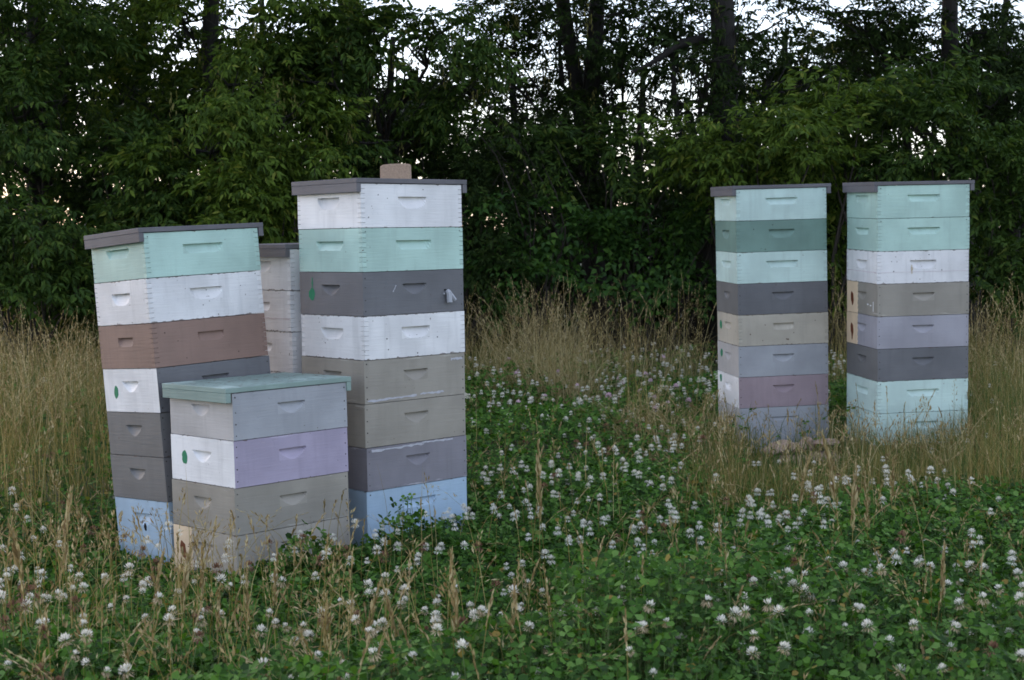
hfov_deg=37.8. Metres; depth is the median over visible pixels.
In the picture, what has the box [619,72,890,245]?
shrub
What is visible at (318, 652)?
clover blossom
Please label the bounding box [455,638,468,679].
clover blossom
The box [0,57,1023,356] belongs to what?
woods
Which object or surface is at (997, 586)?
clover blossom
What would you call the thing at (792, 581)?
clover blossom
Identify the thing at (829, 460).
grass stalk
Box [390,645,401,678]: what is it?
grass stalk
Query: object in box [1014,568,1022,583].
clover blossom
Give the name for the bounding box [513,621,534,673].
clover blossom
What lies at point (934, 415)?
hive box
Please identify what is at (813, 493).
withered clover
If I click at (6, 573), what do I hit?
clover blossom
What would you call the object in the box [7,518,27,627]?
grass stalk
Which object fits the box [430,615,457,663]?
clover blossom
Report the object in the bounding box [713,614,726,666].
clover blossom
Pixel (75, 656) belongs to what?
clover blossom
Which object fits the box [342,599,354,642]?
clover blossom
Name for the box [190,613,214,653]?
withered clover
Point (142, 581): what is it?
clover blossom
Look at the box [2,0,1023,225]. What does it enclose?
sky
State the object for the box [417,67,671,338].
tree
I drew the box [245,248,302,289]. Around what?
hive box
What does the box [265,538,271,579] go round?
withered clover
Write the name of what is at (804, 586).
clover blossom
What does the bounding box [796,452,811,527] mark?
grass stalk
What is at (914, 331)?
hive box
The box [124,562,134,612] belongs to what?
clover blossom
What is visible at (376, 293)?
hive box
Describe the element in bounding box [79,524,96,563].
withered clover
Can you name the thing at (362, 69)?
tree
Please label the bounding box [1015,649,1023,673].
clover blossom
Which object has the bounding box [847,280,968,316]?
hive box
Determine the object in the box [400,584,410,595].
clover blossom
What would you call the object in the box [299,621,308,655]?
clover blossom
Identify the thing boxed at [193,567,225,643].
grass stalk
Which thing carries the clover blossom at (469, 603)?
on the clover at (1002, 662)
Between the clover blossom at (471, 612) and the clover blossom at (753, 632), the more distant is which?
the clover blossom at (471, 612)
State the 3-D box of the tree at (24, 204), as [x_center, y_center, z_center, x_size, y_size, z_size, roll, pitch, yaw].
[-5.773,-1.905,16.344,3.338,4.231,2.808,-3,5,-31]
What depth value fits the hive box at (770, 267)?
8.03 m
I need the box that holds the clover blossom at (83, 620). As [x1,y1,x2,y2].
[81,619,103,673]
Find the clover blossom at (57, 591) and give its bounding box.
[55,589,63,622]
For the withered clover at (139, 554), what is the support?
on the ground at (470, 457)
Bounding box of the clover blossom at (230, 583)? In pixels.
[197,582,232,627]
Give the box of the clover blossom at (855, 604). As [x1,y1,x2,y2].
[840,603,860,640]
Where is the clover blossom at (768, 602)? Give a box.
[762,597,774,675]
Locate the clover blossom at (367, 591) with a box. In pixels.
[364,589,371,631]
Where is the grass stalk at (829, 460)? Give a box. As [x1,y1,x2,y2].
[819,430,839,551]
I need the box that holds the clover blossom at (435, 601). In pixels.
[432,598,442,625]
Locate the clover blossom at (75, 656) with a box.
[70,649,79,675]
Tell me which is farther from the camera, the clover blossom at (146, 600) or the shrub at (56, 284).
the shrub at (56, 284)
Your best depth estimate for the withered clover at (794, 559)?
4.42 m
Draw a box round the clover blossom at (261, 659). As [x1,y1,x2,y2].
[256,657,269,667]
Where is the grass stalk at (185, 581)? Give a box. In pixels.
[180,542,191,646]
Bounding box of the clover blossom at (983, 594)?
[976,591,989,649]
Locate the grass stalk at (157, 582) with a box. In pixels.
[152,546,165,632]
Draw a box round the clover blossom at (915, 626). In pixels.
[908,619,919,679]
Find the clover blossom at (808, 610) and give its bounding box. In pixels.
[806,608,815,659]
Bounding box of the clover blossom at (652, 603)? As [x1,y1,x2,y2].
[625,600,655,659]
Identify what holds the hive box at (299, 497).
on the hive box at (220, 539)
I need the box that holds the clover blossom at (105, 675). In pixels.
[102,666,110,678]
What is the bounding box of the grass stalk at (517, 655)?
[508,634,526,674]
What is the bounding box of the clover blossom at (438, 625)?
[427,623,443,669]
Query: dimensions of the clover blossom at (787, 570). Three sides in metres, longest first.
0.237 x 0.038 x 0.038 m
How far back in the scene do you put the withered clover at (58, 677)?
3.24 m
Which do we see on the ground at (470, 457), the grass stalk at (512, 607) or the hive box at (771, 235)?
the grass stalk at (512, 607)
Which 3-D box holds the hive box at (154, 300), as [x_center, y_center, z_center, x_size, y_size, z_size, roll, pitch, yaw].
[-1.306,-0.164,5.869,0.501,0.166,0.412,-7,4,-42]
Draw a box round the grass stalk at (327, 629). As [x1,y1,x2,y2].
[322,590,329,652]
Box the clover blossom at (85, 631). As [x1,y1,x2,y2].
[79,629,92,671]
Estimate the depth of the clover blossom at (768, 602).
3.58 m
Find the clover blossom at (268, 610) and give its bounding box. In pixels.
[265,608,273,650]
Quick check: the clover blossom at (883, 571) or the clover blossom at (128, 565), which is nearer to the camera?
the clover blossom at (883, 571)
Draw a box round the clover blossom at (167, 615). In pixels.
[163,613,175,671]
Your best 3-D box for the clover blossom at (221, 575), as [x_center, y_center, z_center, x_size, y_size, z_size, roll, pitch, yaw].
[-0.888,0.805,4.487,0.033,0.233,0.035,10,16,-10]
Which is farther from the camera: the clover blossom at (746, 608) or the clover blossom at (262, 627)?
the clover blossom at (262, 627)
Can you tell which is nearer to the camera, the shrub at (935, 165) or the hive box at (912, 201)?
the hive box at (912, 201)
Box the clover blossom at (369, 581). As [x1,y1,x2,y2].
[340,579,372,643]
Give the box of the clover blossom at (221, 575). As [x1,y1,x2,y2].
[212,574,225,628]
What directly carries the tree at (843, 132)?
on the ground at (470, 457)
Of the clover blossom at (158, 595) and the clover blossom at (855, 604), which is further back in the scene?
the clover blossom at (158, 595)
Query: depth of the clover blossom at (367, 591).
4.10 m
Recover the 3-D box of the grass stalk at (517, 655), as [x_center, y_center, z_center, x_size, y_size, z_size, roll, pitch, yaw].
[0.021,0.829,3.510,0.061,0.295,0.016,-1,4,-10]
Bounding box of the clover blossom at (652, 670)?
[649,668,656,679]
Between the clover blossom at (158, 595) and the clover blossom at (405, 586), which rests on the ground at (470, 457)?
the clover blossom at (158, 595)
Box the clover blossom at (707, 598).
[695,595,712,674]
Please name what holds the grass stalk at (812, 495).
on the ground at (470, 457)
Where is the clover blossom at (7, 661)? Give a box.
[2,660,12,674]
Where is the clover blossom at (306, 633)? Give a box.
[302,629,314,644]
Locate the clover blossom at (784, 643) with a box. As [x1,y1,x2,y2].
[771,641,790,679]
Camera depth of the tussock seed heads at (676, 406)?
8.81 m
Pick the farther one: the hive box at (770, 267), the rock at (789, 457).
the hive box at (770, 267)
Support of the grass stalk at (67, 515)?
on the ground at (470, 457)
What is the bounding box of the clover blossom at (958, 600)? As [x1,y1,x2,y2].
[954,598,963,643]
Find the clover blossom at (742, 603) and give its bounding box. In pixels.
[736,592,747,653]
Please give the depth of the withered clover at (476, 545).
5.10 m
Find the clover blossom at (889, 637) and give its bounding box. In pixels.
[884,635,894,669]
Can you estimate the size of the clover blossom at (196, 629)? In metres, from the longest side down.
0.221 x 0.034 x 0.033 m
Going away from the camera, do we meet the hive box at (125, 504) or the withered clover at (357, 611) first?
the withered clover at (357, 611)
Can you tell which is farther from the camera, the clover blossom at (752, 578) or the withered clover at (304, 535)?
the withered clover at (304, 535)
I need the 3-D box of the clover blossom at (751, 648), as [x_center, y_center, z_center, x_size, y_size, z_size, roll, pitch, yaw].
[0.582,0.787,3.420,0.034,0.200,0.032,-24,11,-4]
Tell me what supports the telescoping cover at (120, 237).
on the hive box at (171, 254)
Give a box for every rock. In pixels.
[764,440,789,454]
[777,454,811,465]
[788,442,806,451]
[799,436,814,450]
[811,451,841,461]
[813,438,838,446]
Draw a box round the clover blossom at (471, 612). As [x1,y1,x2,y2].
[469,609,491,651]
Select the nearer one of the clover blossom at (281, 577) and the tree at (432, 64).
the clover blossom at (281, 577)
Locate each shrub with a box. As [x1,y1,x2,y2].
[0,102,154,390]
[19,165,484,333]
[37,74,274,286]
[171,97,375,243]
[279,138,406,236]
[390,123,567,364]
[437,87,711,371]
[446,97,688,364]
[462,185,651,363]
[535,189,716,372]
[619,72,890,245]
[672,169,924,340]
[748,64,950,376]
[828,25,1023,213]
[923,116,1023,365]
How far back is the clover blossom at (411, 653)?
3.28 m
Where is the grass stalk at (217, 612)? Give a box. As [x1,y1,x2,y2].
[215,584,220,663]
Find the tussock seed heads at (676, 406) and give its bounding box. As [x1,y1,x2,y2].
[0,278,1023,465]
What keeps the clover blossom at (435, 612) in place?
on the clover at (1002, 662)
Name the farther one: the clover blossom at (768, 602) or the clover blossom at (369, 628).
the clover blossom at (768, 602)
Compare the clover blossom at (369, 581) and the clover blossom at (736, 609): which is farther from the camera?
the clover blossom at (369, 581)
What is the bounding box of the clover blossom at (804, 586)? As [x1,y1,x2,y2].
[798,583,808,657]
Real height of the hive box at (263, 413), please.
0.166 m
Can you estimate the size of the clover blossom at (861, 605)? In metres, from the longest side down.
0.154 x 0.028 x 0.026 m
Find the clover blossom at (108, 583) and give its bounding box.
[101,573,124,614]
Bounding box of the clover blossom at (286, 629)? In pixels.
[282,623,295,647]
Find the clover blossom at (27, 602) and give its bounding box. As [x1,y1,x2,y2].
[20,598,36,657]
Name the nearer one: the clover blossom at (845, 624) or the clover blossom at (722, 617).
the clover blossom at (722, 617)
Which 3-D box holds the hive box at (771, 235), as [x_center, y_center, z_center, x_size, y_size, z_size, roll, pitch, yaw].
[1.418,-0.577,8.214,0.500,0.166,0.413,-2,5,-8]
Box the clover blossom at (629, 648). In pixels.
[626,646,635,674]
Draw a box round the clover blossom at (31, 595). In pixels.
[19,592,33,626]
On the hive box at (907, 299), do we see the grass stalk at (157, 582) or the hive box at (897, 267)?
the hive box at (897, 267)
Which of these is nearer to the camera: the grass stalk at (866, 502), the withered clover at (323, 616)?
the withered clover at (323, 616)
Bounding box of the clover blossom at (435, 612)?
[430,610,441,656]
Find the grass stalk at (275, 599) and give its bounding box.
[272,541,278,641]
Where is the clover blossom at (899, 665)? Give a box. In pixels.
[894,663,905,676]
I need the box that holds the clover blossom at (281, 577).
[265,576,285,636]
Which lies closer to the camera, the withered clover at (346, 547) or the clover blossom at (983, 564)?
the clover blossom at (983, 564)
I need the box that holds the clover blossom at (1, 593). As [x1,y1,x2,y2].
[0,589,5,617]
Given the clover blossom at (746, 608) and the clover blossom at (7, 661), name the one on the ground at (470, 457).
the clover blossom at (7, 661)
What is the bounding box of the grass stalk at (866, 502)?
[863,470,869,538]
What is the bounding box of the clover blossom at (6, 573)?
[2,572,10,631]
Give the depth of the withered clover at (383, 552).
4.97 m
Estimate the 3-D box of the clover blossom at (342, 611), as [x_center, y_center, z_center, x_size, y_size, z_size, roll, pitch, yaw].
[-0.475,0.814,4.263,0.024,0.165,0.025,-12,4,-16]
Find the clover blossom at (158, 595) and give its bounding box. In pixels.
[144,592,163,642]
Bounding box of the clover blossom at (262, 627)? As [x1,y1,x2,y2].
[255,624,267,660]
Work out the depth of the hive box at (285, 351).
6.08 m
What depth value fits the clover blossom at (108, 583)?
4.39 m
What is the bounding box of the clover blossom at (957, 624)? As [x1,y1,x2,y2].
[940,621,960,674]
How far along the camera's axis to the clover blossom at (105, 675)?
3.23 m
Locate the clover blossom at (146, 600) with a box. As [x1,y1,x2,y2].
[139,583,154,630]
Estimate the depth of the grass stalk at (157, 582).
4.18 m
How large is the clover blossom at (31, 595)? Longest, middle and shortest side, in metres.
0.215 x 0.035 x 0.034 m
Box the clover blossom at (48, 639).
[42,618,56,671]
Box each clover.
[0,330,1023,679]
[0,614,13,669]
[6,599,37,650]
[15,596,33,656]
[16,584,26,624]
[24,583,63,663]
[34,662,50,679]
[38,624,59,673]
[51,675,66,679]
[57,501,65,548]
[67,595,80,638]
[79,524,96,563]
[79,543,86,557]
[125,545,146,598]
[148,575,160,633]
[151,558,162,606]
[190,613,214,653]
[190,630,205,674]
[204,605,213,639]
[211,562,222,594]
[243,560,254,632]
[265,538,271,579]
[298,534,306,577]
[316,554,331,612]
[318,614,330,646]
[340,545,351,581]
[353,609,362,642]
[379,550,389,580]
[418,542,426,586]
[458,616,467,630]
[473,580,500,642]
[474,542,483,586]
[541,482,552,506]
[551,472,570,513]
[603,447,611,471]
[613,533,621,552]
[638,510,646,532]
[640,524,649,549]
[658,522,666,546]
[698,434,706,461]
[723,496,729,524]
[789,557,797,566]
[803,491,817,526]
[894,531,906,559]
[983,640,998,675]
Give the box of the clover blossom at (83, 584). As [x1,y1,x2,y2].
[72,582,88,639]
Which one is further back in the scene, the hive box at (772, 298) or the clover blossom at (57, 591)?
the hive box at (772, 298)
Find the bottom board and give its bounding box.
[844,436,966,453]
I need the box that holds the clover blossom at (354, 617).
[351,615,369,644]
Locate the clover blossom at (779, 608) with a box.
[773,605,797,676]
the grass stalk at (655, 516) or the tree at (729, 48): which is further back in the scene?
the tree at (729, 48)
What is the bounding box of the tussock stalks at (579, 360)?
[0,280,1022,485]
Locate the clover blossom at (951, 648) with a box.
[947,642,957,667]
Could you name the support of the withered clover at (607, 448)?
on the ground at (470, 457)
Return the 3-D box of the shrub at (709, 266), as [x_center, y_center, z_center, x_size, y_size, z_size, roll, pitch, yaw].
[2.668,-0.590,13.126,2.671,1.814,1.290,-1,4,0]
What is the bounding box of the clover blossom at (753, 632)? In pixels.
[749,629,759,679]
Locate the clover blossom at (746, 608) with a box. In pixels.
[739,605,750,659]
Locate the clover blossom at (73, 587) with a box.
[69,585,78,639]
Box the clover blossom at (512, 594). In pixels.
[508,585,518,614]
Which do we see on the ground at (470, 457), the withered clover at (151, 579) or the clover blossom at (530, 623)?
the withered clover at (151, 579)
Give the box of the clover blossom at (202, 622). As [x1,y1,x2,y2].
[197,615,214,660]
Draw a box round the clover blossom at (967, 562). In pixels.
[965,560,984,589]
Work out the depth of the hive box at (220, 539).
5.40 m
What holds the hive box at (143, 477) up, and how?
on the hive box at (125, 504)
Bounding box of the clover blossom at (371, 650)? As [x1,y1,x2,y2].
[368,647,381,679]
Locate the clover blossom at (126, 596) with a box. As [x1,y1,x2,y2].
[123,595,132,630]
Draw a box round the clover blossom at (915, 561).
[913,559,929,586]
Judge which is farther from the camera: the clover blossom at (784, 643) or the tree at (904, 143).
the tree at (904, 143)
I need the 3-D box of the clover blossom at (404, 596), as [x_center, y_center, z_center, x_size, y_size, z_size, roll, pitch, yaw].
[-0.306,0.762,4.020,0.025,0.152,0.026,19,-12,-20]
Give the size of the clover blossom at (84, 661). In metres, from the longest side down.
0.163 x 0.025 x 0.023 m
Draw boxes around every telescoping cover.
[83,222,263,248]
[162,372,350,403]
[256,243,298,256]
[291,178,466,194]
[710,183,830,196]
[842,180,974,192]
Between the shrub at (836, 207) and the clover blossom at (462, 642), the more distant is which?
the shrub at (836, 207)
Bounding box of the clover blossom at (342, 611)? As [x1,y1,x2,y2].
[338,598,349,644]
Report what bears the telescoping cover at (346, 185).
on the hive box at (396, 206)
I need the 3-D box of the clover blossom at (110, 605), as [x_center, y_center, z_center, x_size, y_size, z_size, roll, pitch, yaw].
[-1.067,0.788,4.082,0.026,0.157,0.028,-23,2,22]
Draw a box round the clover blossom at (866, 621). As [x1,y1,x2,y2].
[861,618,887,679]
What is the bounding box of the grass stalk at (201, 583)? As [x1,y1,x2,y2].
[199,541,205,599]
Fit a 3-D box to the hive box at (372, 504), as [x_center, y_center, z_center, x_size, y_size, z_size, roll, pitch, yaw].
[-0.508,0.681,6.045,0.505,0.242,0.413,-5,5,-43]
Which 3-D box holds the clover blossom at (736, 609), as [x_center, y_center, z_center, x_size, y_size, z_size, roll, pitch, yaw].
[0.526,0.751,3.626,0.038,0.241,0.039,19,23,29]
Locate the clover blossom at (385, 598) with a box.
[380,588,397,628]
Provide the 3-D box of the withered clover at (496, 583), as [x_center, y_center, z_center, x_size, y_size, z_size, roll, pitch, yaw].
[-0.082,0.799,4.189,0.040,0.272,0.042,16,-14,12]
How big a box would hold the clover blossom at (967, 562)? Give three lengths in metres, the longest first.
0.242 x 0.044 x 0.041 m
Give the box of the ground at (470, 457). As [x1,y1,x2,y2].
[0,231,1021,679]
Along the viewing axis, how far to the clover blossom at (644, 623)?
3.45 m
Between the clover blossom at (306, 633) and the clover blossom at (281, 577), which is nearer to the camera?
the clover blossom at (306, 633)
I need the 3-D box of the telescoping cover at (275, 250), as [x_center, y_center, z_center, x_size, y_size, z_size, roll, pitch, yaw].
[-0.853,-0.384,6.330,0.551,0.052,0.424,-5,6,-43]
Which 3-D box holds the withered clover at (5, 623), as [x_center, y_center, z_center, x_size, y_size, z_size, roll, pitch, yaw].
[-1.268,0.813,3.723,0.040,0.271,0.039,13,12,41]
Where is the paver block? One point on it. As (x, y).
(398, 171)
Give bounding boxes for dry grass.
[672,360,1023,522]
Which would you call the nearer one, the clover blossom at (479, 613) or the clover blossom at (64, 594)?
the clover blossom at (479, 613)
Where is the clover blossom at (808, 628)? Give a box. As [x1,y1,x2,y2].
[803,626,813,642]
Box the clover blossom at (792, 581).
[787,578,801,626]
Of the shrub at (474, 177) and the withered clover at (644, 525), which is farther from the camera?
the shrub at (474, 177)
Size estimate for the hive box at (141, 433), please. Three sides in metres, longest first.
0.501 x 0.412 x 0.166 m
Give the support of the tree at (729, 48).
on the ground at (470, 457)
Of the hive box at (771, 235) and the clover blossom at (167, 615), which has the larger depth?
the hive box at (771, 235)
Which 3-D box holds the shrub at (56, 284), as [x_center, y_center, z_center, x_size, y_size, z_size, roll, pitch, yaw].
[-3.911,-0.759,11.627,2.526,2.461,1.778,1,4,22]
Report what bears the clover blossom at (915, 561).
on the clover at (1002, 662)
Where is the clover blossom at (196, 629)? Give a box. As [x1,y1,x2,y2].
[192,628,202,671]
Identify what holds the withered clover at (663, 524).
on the ground at (470, 457)
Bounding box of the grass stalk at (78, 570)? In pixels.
[43,535,108,632]
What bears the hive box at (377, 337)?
on the hive box at (397, 379)
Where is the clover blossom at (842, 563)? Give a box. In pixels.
[837,560,849,605]
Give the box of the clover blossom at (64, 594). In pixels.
[60,593,66,622]
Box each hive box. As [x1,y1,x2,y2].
[91,228,260,282]
[94,271,263,325]
[98,313,267,368]
[103,355,270,412]
[107,411,172,457]
[110,454,173,501]
[115,496,174,564]
[170,382,347,440]
[171,427,347,488]
[172,472,348,535]
[173,516,349,574]
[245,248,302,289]
[254,289,301,331]
[263,330,303,372]
[297,184,461,228]
[299,227,462,271]
[300,269,463,315]
[301,311,464,359]
[302,352,464,403]
[346,435,466,491]
[347,394,465,447]
[348,476,466,546]
[715,187,825,220]
[715,219,826,252]
[716,250,826,283]
[717,281,827,314]
[717,311,827,345]
[718,340,827,376]
[718,370,827,407]
[718,400,828,451]
[847,184,969,218]
[847,217,969,250]
[847,249,968,283]
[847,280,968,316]
[847,311,968,348]
[847,342,967,381]
[847,373,967,413]
[847,403,967,444]
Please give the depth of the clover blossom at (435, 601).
4.27 m
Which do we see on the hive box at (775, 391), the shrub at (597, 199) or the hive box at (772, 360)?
the hive box at (772, 360)
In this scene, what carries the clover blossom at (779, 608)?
on the clover at (1002, 662)
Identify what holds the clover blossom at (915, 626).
on the clover at (1002, 662)
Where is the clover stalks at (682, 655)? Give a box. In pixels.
[0,429,1023,679]
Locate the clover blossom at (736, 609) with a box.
[721,606,741,661]
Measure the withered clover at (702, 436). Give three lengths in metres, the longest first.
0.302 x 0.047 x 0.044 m
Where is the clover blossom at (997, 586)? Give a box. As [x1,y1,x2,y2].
[994,584,1013,633]
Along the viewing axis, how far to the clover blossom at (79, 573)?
4.28 m
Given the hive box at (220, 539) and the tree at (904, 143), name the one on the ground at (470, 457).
the tree at (904, 143)
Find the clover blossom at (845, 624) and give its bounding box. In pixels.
[841,623,848,641]
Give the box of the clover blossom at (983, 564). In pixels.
[979,563,1001,620]
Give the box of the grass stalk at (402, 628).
[396,617,421,676]
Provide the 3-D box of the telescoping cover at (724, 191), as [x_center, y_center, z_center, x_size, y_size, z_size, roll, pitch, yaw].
[1.412,-0.821,8.192,0.548,0.053,0.424,-2,5,-8]
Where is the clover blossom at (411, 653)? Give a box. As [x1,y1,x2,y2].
[408,651,417,670]
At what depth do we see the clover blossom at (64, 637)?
3.52 m
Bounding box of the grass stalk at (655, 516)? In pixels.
[631,493,672,545]
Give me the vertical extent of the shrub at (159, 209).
2.607 m
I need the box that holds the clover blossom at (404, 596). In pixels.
[396,595,407,626]
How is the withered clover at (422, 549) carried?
on the ground at (470, 457)
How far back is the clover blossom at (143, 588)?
4.23 m
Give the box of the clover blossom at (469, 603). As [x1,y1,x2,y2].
[467,601,474,627]
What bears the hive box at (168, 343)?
on the hive box at (133, 389)
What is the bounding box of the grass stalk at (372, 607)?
[363,578,381,649]
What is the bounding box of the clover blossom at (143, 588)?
[138,587,145,626]
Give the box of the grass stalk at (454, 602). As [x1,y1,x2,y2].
[449,545,461,641]
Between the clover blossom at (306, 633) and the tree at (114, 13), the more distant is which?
the tree at (114, 13)
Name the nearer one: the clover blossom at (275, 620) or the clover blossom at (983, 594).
the clover blossom at (983, 594)
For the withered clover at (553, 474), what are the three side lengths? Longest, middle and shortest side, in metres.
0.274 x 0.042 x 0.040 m
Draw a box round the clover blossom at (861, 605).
[857,604,865,645]
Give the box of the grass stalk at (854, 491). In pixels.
[850,461,857,576]
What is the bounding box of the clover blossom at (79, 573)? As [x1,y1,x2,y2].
[67,572,82,621]
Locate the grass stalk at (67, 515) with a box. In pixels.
[61,484,73,620]
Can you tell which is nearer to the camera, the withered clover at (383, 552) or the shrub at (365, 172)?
the withered clover at (383, 552)
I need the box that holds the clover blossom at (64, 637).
[58,631,76,679]
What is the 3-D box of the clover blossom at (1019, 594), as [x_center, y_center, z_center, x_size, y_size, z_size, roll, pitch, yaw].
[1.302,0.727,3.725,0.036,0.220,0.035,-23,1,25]
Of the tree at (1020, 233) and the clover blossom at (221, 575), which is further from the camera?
the tree at (1020, 233)
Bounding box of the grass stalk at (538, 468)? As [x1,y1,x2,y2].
[535,439,542,587]
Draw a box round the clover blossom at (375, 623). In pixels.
[371,620,381,643]
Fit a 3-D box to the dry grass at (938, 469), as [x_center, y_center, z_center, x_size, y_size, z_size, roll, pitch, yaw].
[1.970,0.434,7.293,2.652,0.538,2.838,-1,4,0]
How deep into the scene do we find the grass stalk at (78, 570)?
4.16 m
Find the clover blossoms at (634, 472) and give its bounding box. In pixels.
[0,342,1016,600]
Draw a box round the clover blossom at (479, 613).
[468,605,484,635]
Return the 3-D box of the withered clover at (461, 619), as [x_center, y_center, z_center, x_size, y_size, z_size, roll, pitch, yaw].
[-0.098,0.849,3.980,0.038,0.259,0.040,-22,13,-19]
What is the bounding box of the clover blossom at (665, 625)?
[663,617,669,670]
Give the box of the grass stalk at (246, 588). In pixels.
[244,561,249,649]
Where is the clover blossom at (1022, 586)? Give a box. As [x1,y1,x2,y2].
[1018,582,1023,592]
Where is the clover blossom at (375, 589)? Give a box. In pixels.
[372,588,380,619]
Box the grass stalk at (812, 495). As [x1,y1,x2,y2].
[799,472,822,528]
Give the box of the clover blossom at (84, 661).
[81,658,92,678]
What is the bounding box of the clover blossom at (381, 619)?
[376,617,389,632]
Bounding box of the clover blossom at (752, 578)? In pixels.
[748,576,756,609]
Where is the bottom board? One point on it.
(873, 444)
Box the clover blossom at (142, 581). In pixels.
[134,579,145,633]
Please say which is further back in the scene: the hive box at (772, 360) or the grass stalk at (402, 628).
the hive box at (772, 360)
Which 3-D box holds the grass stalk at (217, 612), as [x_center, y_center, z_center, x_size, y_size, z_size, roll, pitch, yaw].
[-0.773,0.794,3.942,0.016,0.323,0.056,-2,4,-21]
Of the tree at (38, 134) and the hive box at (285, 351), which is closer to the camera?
the hive box at (285, 351)
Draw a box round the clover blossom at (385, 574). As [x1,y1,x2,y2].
[381,572,391,606]
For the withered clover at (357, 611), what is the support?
on the ground at (470, 457)
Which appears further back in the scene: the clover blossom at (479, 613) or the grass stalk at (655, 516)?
the grass stalk at (655, 516)
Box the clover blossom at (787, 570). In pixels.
[781,567,792,595]
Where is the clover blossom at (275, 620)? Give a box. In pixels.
[271,618,282,655]
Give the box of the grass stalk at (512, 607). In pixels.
[510,579,516,647]
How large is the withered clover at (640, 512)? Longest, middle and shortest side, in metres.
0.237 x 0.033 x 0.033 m
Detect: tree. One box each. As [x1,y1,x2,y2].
[0,0,202,368]
[0,9,119,263]
[1,0,202,285]
[46,0,399,223]
[69,0,414,217]
[205,0,528,179]
[293,36,506,332]
[366,0,709,358]
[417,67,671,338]
[495,66,761,335]
[587,0,875,364]
[669,32,923,298]
[774,0,1023,352]
[781,15,1002,301]
[843,0,1023,331]
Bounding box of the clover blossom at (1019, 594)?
[1014,591,1023,606]
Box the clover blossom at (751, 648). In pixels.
[746,646,761,679]
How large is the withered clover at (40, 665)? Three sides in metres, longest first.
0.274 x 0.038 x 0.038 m
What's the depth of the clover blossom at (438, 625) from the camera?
3.46 m
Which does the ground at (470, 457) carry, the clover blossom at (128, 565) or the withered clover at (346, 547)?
the withered clover at (346, 547)
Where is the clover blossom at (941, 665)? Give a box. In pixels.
[937,662,947,679]
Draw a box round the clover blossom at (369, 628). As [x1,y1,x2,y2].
[364,626,390,671]
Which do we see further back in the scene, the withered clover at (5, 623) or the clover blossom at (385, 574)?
the clover blossom at (385, 574)
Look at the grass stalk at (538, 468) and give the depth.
4.96 m
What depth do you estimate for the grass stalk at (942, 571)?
4.09 m
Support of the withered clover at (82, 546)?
on the ground at (470, 457)
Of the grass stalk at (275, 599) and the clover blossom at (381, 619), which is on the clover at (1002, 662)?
the clover blossom at (381, 619)
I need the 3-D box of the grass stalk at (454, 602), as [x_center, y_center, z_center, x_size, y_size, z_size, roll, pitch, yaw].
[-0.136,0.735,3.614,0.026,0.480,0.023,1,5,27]
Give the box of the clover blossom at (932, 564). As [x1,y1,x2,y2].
[923,562,934,590]
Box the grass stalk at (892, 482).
[890,455,894,512]
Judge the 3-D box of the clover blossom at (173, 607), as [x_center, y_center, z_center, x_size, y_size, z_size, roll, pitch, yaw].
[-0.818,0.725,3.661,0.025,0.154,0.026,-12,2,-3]
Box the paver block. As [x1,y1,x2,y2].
[380,164,410,178]
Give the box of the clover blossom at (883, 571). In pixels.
[877,563,899,618]
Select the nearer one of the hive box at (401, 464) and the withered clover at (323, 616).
the withered clover at (323, 616)
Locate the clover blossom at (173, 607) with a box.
[168,605,184,665]
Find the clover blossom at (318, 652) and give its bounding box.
[314,650,321,663]
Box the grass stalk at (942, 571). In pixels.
[939,540,945,622]
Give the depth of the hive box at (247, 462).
5.40 m
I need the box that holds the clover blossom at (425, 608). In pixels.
[421,606,428,623]
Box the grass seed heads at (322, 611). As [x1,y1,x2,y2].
[0,257,1023,679]
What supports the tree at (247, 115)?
on the ground at (470, 457)
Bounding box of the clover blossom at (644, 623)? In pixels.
[630,620,647,671]
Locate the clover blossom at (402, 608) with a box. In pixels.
[397,599,407,625]
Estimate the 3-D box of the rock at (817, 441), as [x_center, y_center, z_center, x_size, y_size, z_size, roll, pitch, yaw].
[1.635,0.537,7.800,0.149,0.043,0.156,-5,2,-5]
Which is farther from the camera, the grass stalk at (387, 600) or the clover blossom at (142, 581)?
the clover blossom at (142, 581)
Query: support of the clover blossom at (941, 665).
on the clover at (1002, 662)
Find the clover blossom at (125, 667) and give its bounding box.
[117,662,135,679]
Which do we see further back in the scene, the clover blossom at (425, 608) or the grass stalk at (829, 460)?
the grass stalk at (829, 460)
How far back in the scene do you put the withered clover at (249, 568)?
4.51 m
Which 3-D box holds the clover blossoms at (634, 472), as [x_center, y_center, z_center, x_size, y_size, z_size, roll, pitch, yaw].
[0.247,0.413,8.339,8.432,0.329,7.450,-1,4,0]
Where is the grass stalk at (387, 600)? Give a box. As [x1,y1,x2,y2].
[379,581,401,667]
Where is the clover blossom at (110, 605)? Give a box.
[107,603,125,636]
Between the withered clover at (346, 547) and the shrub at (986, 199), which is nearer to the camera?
the withered clover at (346, 547)
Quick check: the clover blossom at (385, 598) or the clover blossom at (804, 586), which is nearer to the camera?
the clover blossom at (804, 586)

